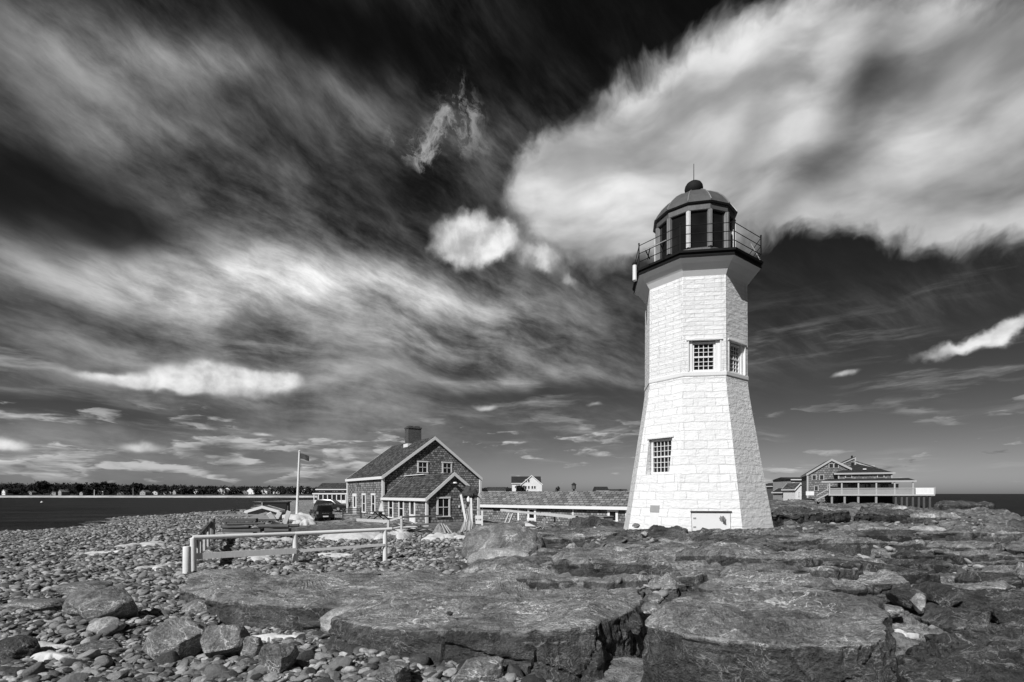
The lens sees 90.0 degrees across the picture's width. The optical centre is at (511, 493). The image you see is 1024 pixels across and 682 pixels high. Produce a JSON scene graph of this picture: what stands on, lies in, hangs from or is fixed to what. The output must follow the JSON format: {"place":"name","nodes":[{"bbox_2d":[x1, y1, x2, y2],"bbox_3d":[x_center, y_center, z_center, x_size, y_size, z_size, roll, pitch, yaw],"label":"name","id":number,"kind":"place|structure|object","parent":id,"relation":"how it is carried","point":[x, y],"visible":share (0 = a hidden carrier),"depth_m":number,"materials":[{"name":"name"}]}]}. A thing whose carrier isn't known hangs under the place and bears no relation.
{"place":"outdoors","nodes":[
{"label":"outdoors","id":0,"kind":"place"},
{"bbox_2d":[0,496,316,497],"bbox_3d":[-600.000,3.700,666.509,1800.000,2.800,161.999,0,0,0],"label":"beach","id":1,"kind":"structure","parent":0,"point":[156,496],"depth_m":605.52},
{"bbox_2d":[0,493,316,495],"bbox_3d":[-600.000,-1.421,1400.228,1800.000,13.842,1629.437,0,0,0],"label":"shore","id":2,"kind":"structure","parent":0,"point":[46,494],"depth_m":621.03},
{"bbox_2d":[0,482,511,494],"bbox_3d":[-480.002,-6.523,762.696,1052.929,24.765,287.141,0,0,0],"label":"woods","id":3,"kind":"object","parent":2,"relation":"on","point":[161,489],"visible":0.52,"depth_m":649.29,"materials":[{"name":"plant"}]},
{"bbox_2d":[0,499,1023,681],"bbox_3d":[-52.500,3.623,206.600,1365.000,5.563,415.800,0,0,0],"label":"ground","id":4,"kind":"structure","parent":0,"point":[625,669],"depth_m":17.52,"materials":[{"name":"stone"}]},
{"bbox_2d":[0,634,39,660],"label":"boulder","id":5,"kind":"object","parent":4,"relation":"on","point":[19,647],"visible":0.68,"depth_m":7.89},
{"bbox_2d":[22,663,45,677],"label":"cobble","id":6,"kind":"object","parent":4,"relation":"on","point":[37,668],"visible":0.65,"depth_m":6.81,"materials":[{"name":"stone"}]},
{"bbox_2d":[3,598,65,610],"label":"boulder","id":7,"kind":"object","parent":4,"relation":"on","point":[36,604],"visible":0.83,"depth_m":11.02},
{"bbox_2d":[30,651,66,661],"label":"rock","id":8,"kind":"object","parent":4,"relation":"on","point":[41,656],"visible":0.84,"depth_m":7.85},
{"bbox_2d":[38,641,72,649],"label":"rock","id":9,"kind":"object","parent":4,"relation":"on","point":[45,645],"visible":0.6,"depth_m":8.49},
{"bbox_2d":[57,672,88,681],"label":"cobble","id":10,"kind":"object","parent":4,"relation":"on","point":[78,677],"visible":1,"depth_m":6.61,"materials":[{"name":"stone"}]},
{"bbox_2d":[62,588,97,615],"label":"boulder","id":11,"kind":"object","parent":4,"relation":"on","point":[68,608],"visible":0.4,"depth_m":10.24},
{"bbox_2d":[67,640,118,652],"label":"boulder","id":12,"kind":"object","parent":4,"relation":"on","point":[102,645],"visible":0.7,"depth_m":8.45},
{"bbox_2d":[70,585,138,621],"bbox_3d":[-8.236,2.279,10.417,1.178,0.844,1.350,0,0,-17],"label":"boulder","id":13,"kind":"object","parent":4,"relation":"on","point":[117,601],"visible":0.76,"depth_m":10.00,"materials":[{"name":"stone"}]},
{"bbox_2d":[86,616,125,633],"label":"boulder","id":14,"kind":"object","parent":4,"relation":"on","point":[94,627],"visible":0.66,"depth_m":9.42,"materials":[{"name":"stone"}]},
{"bbox_2d":[98,624,119,636],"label":"cobble","id":15,"kind":"object","parent":4,"relation":"on","point":[112,629],"visible":0.81,"depth_m":9.24,"materials":[{"name":"stone"}]},
{"bbox_2d":[114,541,167,546],"bbox_3d":[-22.240,3.090,30.838,2.480,0.424,5.116,0,0,-25],"label":"snow patch","id":16,"kind":"object","parent":4,"relation":"on","point":[153,543],"visible":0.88,"depth_m":30.89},
{"bbox_2d":[153,651,179,663],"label":"cobble","id":17,"kind":"object","parent":4,"relation":"on","point":[166,657],"visible":0.47,"depth_m":7.47,"materials":[{"name":"stone"}]},
{"bbox_2d":[141,617,209,659],"bbox_3d":[-5.276,2.332,8.155,1.011,0.726,0.935,0,0,34],"label":"boulder","id":18,"kind":"object","parent":4,"relation":"on","point":[181,637],"visible":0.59,"depth_m":7.82,"materials":[{"name":"stone"}]},
{"bbox_2d":[182,546,190,573],"bbox_3d":[-10.922,2.416,17.200,0.260,1.300,0.260,0,0,0],"label":"fence post","id":19,"kind":"object","parent":4,"relation":"on","point":[186,564],"visible":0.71,"depth_m":17.11,"materials":[{"name":"white paint"}]},
{"bbox_2d":[181,599,206,614],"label":"boulder","id":20,"kind":"object","parent":4,"relation":"on","point":[196,606],"visible":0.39,"depth_m":11.19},
{"bbox_2d":[196,518,214,559],"bbox_3d":[-14.327,2.325,23.858,0.316,1.847,12.090,0,0,-27],"label":"picket fence","id":21,"kind":"object","parent":4,"relation":"on","point":[204,544],"visible":0.57,"depth_m":24.05,"materials":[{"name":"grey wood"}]},
{"bbox_2d":[200,625,250,657],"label":"boulder","id":22,"kind":"object","parent":4,"relation":"on","point":[225,640],"visible":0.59,"depth_m":7.58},
{"bbox_2d":[239,636,263,657],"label":"boulder","id":23,"kind":"object","parent":4,"relation":"on","point":[252,646],"visible":0.62,"depth_m":7.66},
{"bbox_2d":[0,572,522,681],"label":"beach cobbles","id":24,"kind":"object","parent":4,"relation":"on","point":[190,669],"visible":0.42,"depth_m":7.47,"materials":[{"name":"stone"}]},
{"bbox_2d":[47,580,112,596],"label":"boulder","id":25,"kind":"object","parent":24,"relation":"on","point":[65,589],"visible":0.61,"depth_m":13.46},
{"bbox_2d":[75,649,100,658],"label":"cobble","id":26,"kind":"object","parent":24,"relation":"on","point":[93,653],"visible":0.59,"depth_m":7.70,"materials":[{"name":"stone"}]},
{"bbox_2d":[93,656,113,667],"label":"cobble","id":27,"kind":"object","parent":24,"relation":"on","point":[107,661],"visible":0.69,"depth_m":7.37,"materials":[{"name":"stone"}]},
{"bbox_2d":[106,669,129,680],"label":"cobble","id":28,"kind":"object","parent":24,"relation":"on","point":[122,674],"visible":0.73,"depth_m":6.42,"materials":[{"name":"stone"}]},
{"bbox_2d":[204,664,226,676],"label":"cobble","id":29,"kind":"object","parent":24,"relation":"on","point":[212,670],"visible":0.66,"depth_m":6.53,"materials":[{"name":"stone"}]},
{"bbox_2d":[251,633,297,641],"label":"rock","id":30,"kind":"object","parent":24,"relation":"on","point":[264,637],"visible":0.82,"depth_m":9.12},
{"bbox_2d":[408,655,429,665],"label":"cobble","id":31,"kind":"object","parent":24,"relation":"on","point":[423,659],"visible":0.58,"depth_m":6.54,"materials":[{"name":"stone"}]},
{"bbox_2d":[451,656,503,681],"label":"boulder","id":32,"kind":"object","parent":24,"relation":"on","point":[484,669],"visible":0.99,"depth_m":5.99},
{"bbox_2d":[244,505,284,520],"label":"shelter","id":33,"kind":"object","parent":4,"relation":"on","point":[266,509],"visible":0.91,"depth_m":47.96,"materials":[{"name":"grey wood"}]},
{"bbox_2d":[258,643,298,673],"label":"boulder","id":34,"kind":"object","parent":4,"relation":"on","point":[278,658],"visible":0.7,"depth_m":6.29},
{"bbox_2d":[0,510,560,597],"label":"shore shingle","id":35,"kind":"object","parent":4,"relation":"on","point":[34,566],"visible":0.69,"depth_m":23.80,"materials":[{"name":"stone"}]},
{"bbox_2d":[190,527,391,571],"bbox_3d":[-8.329,2.459,20.118,7.610,2.035,0.509,0,0,-39],"label":"rail fence","id":36,"kind":"object","parent":4,"relation":"on","point":[294,551],"visible":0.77,"depth_m":19.49,"materials":[{"name":"white paint"}]},
{"bbox_2d":[295,450,300,513],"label":"flagpole","id":37,"kind":"object","parent":4,"relation":"on","point":[297,493],"visible":0.89,"depth_m":56.90,"materials":[{"name":"metal"}]},
{"bbox_2d":[179,567,457,631],"bbox_3d":[-5.635,2.587,13.393,9.368,1.226,5.645,0,0,23],"label":"ledge rock","id":38,"kind":"object","parent":4,"relation":"on","point":[304,601],"visible":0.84,"depth_m":11.38,"materials":[{"name":"stone"}]},
{"bbox_2d":[309,505,334,520],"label":"parked car","id":39,"kind":"object","parent":4,"relation":"on","point":[316,512],"visible":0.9,"depth_m":53.15,"materials":[{"name":"black paint"}]},
{"bbox_2d":[312,483,345,503],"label":"house","id":40,"kind":"structure","parent":4,"relation":"on","point":[336,491],"depth_m":140.00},
{"bbox_2d":[313,499,345,510],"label":"parked car","id":41,"kind":"object","parent":4,"relation":"on","point":[336,505],"visible":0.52,"depth_m":73.03,"materials":[{"name":"black paint"}]},
{"bbox_2d":[320,607,351,634],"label":"boulder","id":42,"kind":"object","parent":4,"relation":"on","point":[325,621],"visible":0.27,"depth_m":8.66,"materials":[{"name":"stone"}]},
{"bbox_2d":[327,657,352,668],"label":"cobble","id":43,"kind":"object","parent":4,"relation":"on","point":[343,662],"visible":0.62,"depth_m":6.41,"materials":[{"name":"stone"}]},
{"bbox_2d":[318,531,382,540],"bbox_3d":[-9.672,2.595,31.847,4.304,0.695,4.668,0,0,41],"label":"snow patch","id":44,"kind":"object","parent":4,"relation":"on","point":[354,536],"visible":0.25,"depth_m":30.62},
{"bbox_2d":[373,529,412,539],"bbox_3d":[-7.563,2.554,32.046,2.724,0.547,3.665,0,0,0],"label":"snow patch","id":45,"kind":"object","parent":4,"relation":"on","point":[401,534],"visible":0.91,"depth_m":31.28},
{"bbox_2d":[376,661,410,681],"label":"boulder","id":46,"kind":"object","parent":4,"relation":"on","point":[394,671],"visible":0.98,"depth_m":5.71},
{"bbox_2d":[356,515,460,528],"bbox_3d":[-7.532,2.279,35.321,7.623,1.622,2.905,0,0,4],"label":"yard fence","id":47,"kind":"object","parent":4,"relation":"on","point":[384,521],"visible":0.83,"depth_m":34.87,"materials":[{"name":"white wood"}]},
{"bbox_2d":[345,426,482,523],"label":"shingled house","id":48,"kind":"structure","parent":4,"relation":"on","point":[414,474],"depth_m":53.25,"materials":[{"name":"wood"}]},
{"bbox_2d":[436,497,450,516],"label":"window","id":49,"kind":"structure","parent":48,"relation":"in","point":[443,503],"depth_m":43.55,"materials":[{"name":"white paint"}]},
{"bbox_2d":[421,532,458,540],"bbox_3d":[-4.335,2.619,31.126,2.472,0.444,2.978,0,0,0],"label":"snow patch","id":50,"kind":"object","parent":4,"relation":"on","point":[441,536],"visible":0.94,"depth_m":30.53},
{"bbox_2d":[327,566,646,681],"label":"ledge rock","id":51,"kind":"object","parent":4,"relation":"on","point":[576,634],"visible":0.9,"depth_m":7.19,"materials":[{"name":"stone"}]},
{"bbox_2d":[467,548,529,564],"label":"boulder","id":52,"kind":"object","parent":4,"relation":"on","point":[489,553],"visible":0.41,"depth_m":14.43,"materials":[{"name":"stone"}]},
{"bbox_2d":[461,523,545,559],"bbox_3d":[-0.247,1.736,15.818,2.621,1.717,2.141,0,0,0],"label":"boulder","id":53,"kind":"object","parent":4,"relation":"on","point":[529,541],"visible":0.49,"depth_m":15.20,"materials":[{"name":"stone"}]},
{"bbox_2d":[511,475,542,490],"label":"house","id":54,"kind":"structure","parent":4,"relation":"on","point":[532,483],"depth_m":218.00,"materials":[{"name":"white"}]},
{"bbox_2d":[500,509,587,525],"bbox_3d":[3.192,2.102,38.320,8.653,1.811,1.382,0,0,29],"label":"gangway","id":55,"kind":"object","parent":4,"relation":"on","point":[554,515],"visible":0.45,"depth_m":38.33,"materials":[{"name":"white wood"}]},
{"bbox_2d":[526,578,566,590],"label":"ledge rock","id":56,"kind":"object","parent":4,"relation":"on","point":[545,583],"visible":0.21,"depth_m":9.47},
{"bbox_2d":[495,567,599,587],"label":"ledge rock","id":57,"kind":"object","parent":4,"relation":"on","point":[569,579],"visible":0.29,"depth_m":9.62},
{"bbox_2d":[480,491,629,524],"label":"long shed","id":58,"kind":"structure","parent":4,"relation":"on","point":[600,503],"depth_m":49.74,"materials":[{"name":"wood"}]},
{"bbox_2d":[541,531,617,548],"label":"ledge rock","id":59,"kind":"object","parent":4,"relation":"on","point":[577,539],"visible":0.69,"depth_m":15.97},
{"bbox_2d":[537,546,630,555],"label":"ledge rock","id":60,"kind":"object","parent":4,"relation":"on","point":[544,551],"visible":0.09,"depth_m":14.47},
{"bbox_2d":[547,554,672,577],"bbox_3d":[1.826,1.471,9.719,2.396,0.701,0.584,0,0,11],"label":"ledge rock","id":61,"kind":"object","parent":4,"relation":"on","point":[645,565],"visible":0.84,"depth_m":9.52,"materials":[{"name":"stone"}]},
{"bbox_2d":[584,573,652,589],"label":"ledge rock","id":62,"kind":"object","parent":4,"relation":"on","point":[623,580],"visible":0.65,"depth_m":9.23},
{"bbox_2d":[546,541,693,562],"bbox_3d":[3.210,1.829,13.493,4.653,0.943,5.262,0,0,0],"label":"ledge rock","id":63,"kind":"object","parent":4,"relation":"on","point":[672,548],"visible":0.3,"depth_m":13.77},
{"bbox_2d":[600,542,645,549],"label":"ledge rock","id":64,"kind":"object","parent":4,"relation":"on","point":[627,546],"visible":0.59,"depth_m":14.38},
{"bbox_2d":[569,552,691,561],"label":"ledge rock","id":65,"kind":"object","parent":4,"relation":"on","point":[620,556],"visible":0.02,"depth_m":11.19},
{"bbox_2d":[629,613,643,634],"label":"boulder","id":66,"kind":"object","parent":4,"relation":"on","point":[636,626],"visible":1,"depth_m":6.21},
{"bbox_2d":[608,525,689,539],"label":"ledge rock","id":67,"kind":"object","parent":4,"relation":"on","point":[669,533],"visible":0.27,"depth_m":18.27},
{"bbox_2d":[634,570,689,601],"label":"ledge rock","id":68,"kind":"object","parent":4,"relation":"on","point":[672,585],"visible":0.13,"depth_m":9.20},
{"bbox_2d":[677,569,707,592],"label":"ledge rock","id":69,"kind":"object","parent":4,"relation":"on","point":[691,580],"visible":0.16,"depth_m":9.35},
{"bbox_2d":[624,170,772,530],"bbox_3d":[7.990,-6.250,22.500,6.024,16.500,6.024,0,0,-37],"label":"lighthouse","id":70,"kind":"object","parent":4,"relation":"on","point":[697,464],"visible":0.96,"depth_m":20.65,"materials":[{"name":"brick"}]},
{"bbox_2d":[651,438,671,473],"bbox_3d":[6.239,-1.530,21.181,0.120,1.460,1.080,0,0,-37],"label":"window","id":71,"kind":"structure","parent":70,"relation":"in","point":[660,448],"depth_m":21.25,"materials":[{"name":"white paint"}]},
{"bbox_2d":[692,342,714,370],"bbox_3d":[7.736,-5.520,20.689,0.900,1.200,0.120,0,0,8],"label":"window","id":72,"kind":"structure","parent":70,"relation":"in","point":[703,353],"depth_m":20.70,"materials":[{"name":"white paint"}]},
{"bbox_2d":[730,343,739,373],"bbox_3d":[9.091,-5.520,21.040,0.900,1.200,0.120,0,0,-37],"label":"window","id":73,"kind":"structure","parent":70,"relation":"in","point":[734,349],"depth_m":21.15,"materials":[{"name":"white paint"}]},
{"bbox_2d":[675,541,792,565],"bbox_3d":[4.566,1.360,10.541,2.315,0.717,0.614,0,0,8],"label":"ledge rock","id":74,"kind":"object","parent":4,"relation":"on","point":[724,553],"visible":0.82,"depth_m":10.48,"materials":[{"name":"stone"}]},
{"bbox_2d":[641,585,896,681],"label":"ledge rock","id":75,"kind":"object","parent":4,"relation":"on","point":[780,633],"visible":1,"depth_m":5.75,"materials":[{"name":"stone"}]},
{"bbox_2d":[641,601,661,615],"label":"boulder","id":76,"kind":"object","parent":75,"relation":"on","point":[649,608],"visible":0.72,"depth_m":6.60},
{"bbox_2d":[531,508,1023,632],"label":"loose rubble","id":77,"kind":"object","parent":4,"relation":"on","point":[665,593],"visible":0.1,"depth_m":14.78,"materials":[{"name":"stone"}]},
{"bbox_2d":[773,477,801,490],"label":"house","id":78,"kind":"structure","parent":4,"relation":"on","point":[781,482],"depth_m":133.91,"materials":[{"name":"grey"}]},
{"bbox_2d":[760,553,822,568],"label":"ledge rock","id":79,"kind":"object","parent":4,"relation":"on","point":[799,561],"visible":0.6,"depth_m":9.94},
{"bbox_2d":[781,483,801,500],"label":"house","id":80,"kind":"structure","parent":4,"relation":"on","point":[793,491],"depth_m":113.36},
{"bbox_2d":[693,549,910,596],"bbox_3d":[5.898,1.712,10.153,6.528,0.977,3.301,0,0,-45],"label":"ledge rock","id":81,"kind":"object","parent":4,"relation":"on","point":[881,582],"visible":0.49,"depth_m":8.98,"materials":[{"name":"stone"}]},
{"bbox_2d":[718,566,836,578],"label":"ledge rock","id":82,"kind":"object","parent":81,"relation":"on","point":[821,571],"visible":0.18,"depth_m":9.62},
{"bbox_2d":[770,531,843,537],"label":"ledge rock","id":83,"kind":"object","parent":4,"relation":"on","point":[788,534],"visible":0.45,"depth_m":16.66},
{"bbox_2d":[764,533,856,545],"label":"ledge rock","id":84,"kind":"object","parent":4,"relation":"on","point":[803,541],"visible":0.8,"depth_m":14.77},
{"bbox_2d":[771,506,851,526],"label":"ledge rock","id":85,"kind":"object","parent":4,"relation":"on","point":[782,514],"visible":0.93,"depth_m":27.37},
{"bbox_2d":[822,564,858,579],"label":"ledge rock","id":86,"kind":"object","parent":4,"relation":"on","point":[850,574],"visible":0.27,"depth_m":9.79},
{"bbox_2d":[820,558,868,574],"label":"ledge rock","id":87,"kind":"object","parent":4,"relation":"on","point":[846,564],"visible":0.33,"depth_m":10.03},
{"bbox_2d":[818,535,887,555],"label":"ledge rock","id":88,"kind":"object","parent":4,"relation":"on","point":[850,544],"visible":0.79,"depth_m":13.83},
{"bbox_2d":[801,456,934,508],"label":"porch house","id":89,"kind":"structure","parent":4,"relation":"on","point":[830,480],"depth_m":85.86,"materials":[{"name":"wood"}]},
{"bbox_2d":[853,506,909,523],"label":"ledge rock","id":90,"kind":"object","parent":4,"relation":"on","point":[880,515],"visible":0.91,"depth_m":28.99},
{"bbox_2d":[837,524,927,530],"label":"ledge rock","id":91,"kind":"object","parent":4,"relation":"on","point":[859,528],"visible":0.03,"depth_m":20.42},
{"bbox_2d":[849,529,932,542],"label":"ledge rock","id":92,"kind":"object","parent":4,"relation":"on","point":[895,535],"visible":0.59,"depth_m":15.41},
{"bbox_2d":[883,604,904,617],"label":"boulder","id":93,"kind":"object","parent":4,"relation":"on","point":[895,611],"visible":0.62,"depth_m":7.19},
{"bbox_2d":[863,562,940,584],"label":"ledge rock","id":94,"kind":"object","parent":4,"relation":"on","point":[913,576],"visible":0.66,"depth_m":9.82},
{"bbox_2d":[888,539,929,550],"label":"ledge rock","id":95,"kind":"object","parent":4,"relation":"on","point":[918,545],"visible":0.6,"depth_m":13.88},
{"bbox_2d":[880,559,960,573],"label":"ledge rock","id":96,"kind":"object","parent":4,"relation":"on","point":[935,566],"visible":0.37,"depth_m":11.20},
{"bbox_2d":[907,511,961,523],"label":"ledge rock","id":97,"kind":"object","parent":4,"relation":"on","point":[917,517],"visible":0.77,"depth_m":29.02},
{"bbox_2d":[891,548,996,561],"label":"ledge rock","id":98,"kind":"object","parent":4,"relation":"on","point":[900,550],"visible":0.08,"depth_m":12.95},
{"bbox_2d":[891,550,972,564],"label":"ledge rock","id":99,"kind":"object","parent":98,"relation":"on","point":[913,554],"visible":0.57,"depth_m":12.25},
{"bbox_2d":[920,548,1005,554],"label":"ledge rock","id":100,"kind":"object","parent":98,"relation":"on","point":[946,551],"visible":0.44,"depth_m":13.40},
{"bbox_2d":[961,549,1023,561],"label":"ledge rock","id":101,"kind":"object","parent":98,"relation":"on","point":[994,555],"visible":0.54,"depth_m":12.95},
{"bbox_2d":[972,559,1023,565],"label":"ledge rock","id":102,"kind":"object","parent":98,"relation":"on","point":[1006,562],"visible":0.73,"depth_m":12.28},
{"bbox_2d":[1004,541,1023,555],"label":"ledge rock","id":103,"kind":"object","parent":98,"relation":"on","point":[1015,548],"visible":0.59,"depth_m":13.61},
{"bbox_2d":[894,623,1023,681],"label":"ledge rock","id":104,"kind":"object","parent":4,"relation":"on","point":[966,655],"visible":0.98,"depth_m":5.80,"materials":[{"name":"stone"}]},
{"bbox_2d":[925,540,1001,550],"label":"ledge rock","id":105,"kind":"object","parent":4,"relation":"on","point":[964,545],"visible":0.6,"depth_m":13.79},
{"bbox_2d":[933,500,994,509],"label":"ledge rock","id":106,"kind":"object","parent":4,"relation":"on","point":[948,504],"visible":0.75,"depth_m":60.14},
{"bbox_2d":[911,579,1023,591],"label":"ledge rock","id":107,"kind":"object","parent":4,"relation":"on","point":[991,585],"visible":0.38,"depth_m":9.30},
{"bbox_2d":[913,530,1023,543],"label":"ledge rock","id":108,"kind":"object","parent":4,"relation":"on","point":[992,536],"visible":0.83,"depth_m":14.88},
{"bbox_2d":[913,587,1023,634],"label":"ledge rock","id":109,"kind":"object","parent":4,"relation":"on","point":[979,611],"visible":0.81,"depth_m":7.43,"materials":[{"name":"stone"}]},
{"bbox_2d":[885,586,927,610],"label":"boulder","id":110,"kind":"object","parent":109,"relation":"on","point":[901,596],"visible":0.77,"depth_m":7.72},
{"bbox_2d":[910,593,925,613],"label":"boulder","id":111,"kind":"object","parent":109,"relation":"on","point":[918,601],"visible":1,"depth_m":7.33,"materials":[{"name":"stone"}]},
{"bbox_2d":[912,582,964,606],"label":"boulder","id":112,"kind":"object","parent":109,"relation":"on","point":[941,594],"visible":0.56,"depth_m":7.93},
{"bbox_2d":[954,571,1023,588],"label":"ledge rock","id":113,"kind":"object","parent":4,"relation":"on","point":[1011,578],"visible":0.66,"depth_m":9.52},
{"bbox_2d":[966,565,1017,574],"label":"ledge rock","id":114,"kind":"object","parent":4,"relation":"on","point":[1000,568],"visible":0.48,"depth_m":10.39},
{"bbox_2d":[0,494,1023,541],"bbox_3d":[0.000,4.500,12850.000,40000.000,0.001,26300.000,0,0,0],"label":"sea","id":115,"kind":"structure","parent":0,"point":[28,514],"depth_m":180.67,"materials":[{"name":"liquid"}]},
{"bbox_2d":[0,0,1023,493],"label":"sky","id":116,"kind":"structure","parent":0,"point":[238,238],"materials":[{"name":"grey"}]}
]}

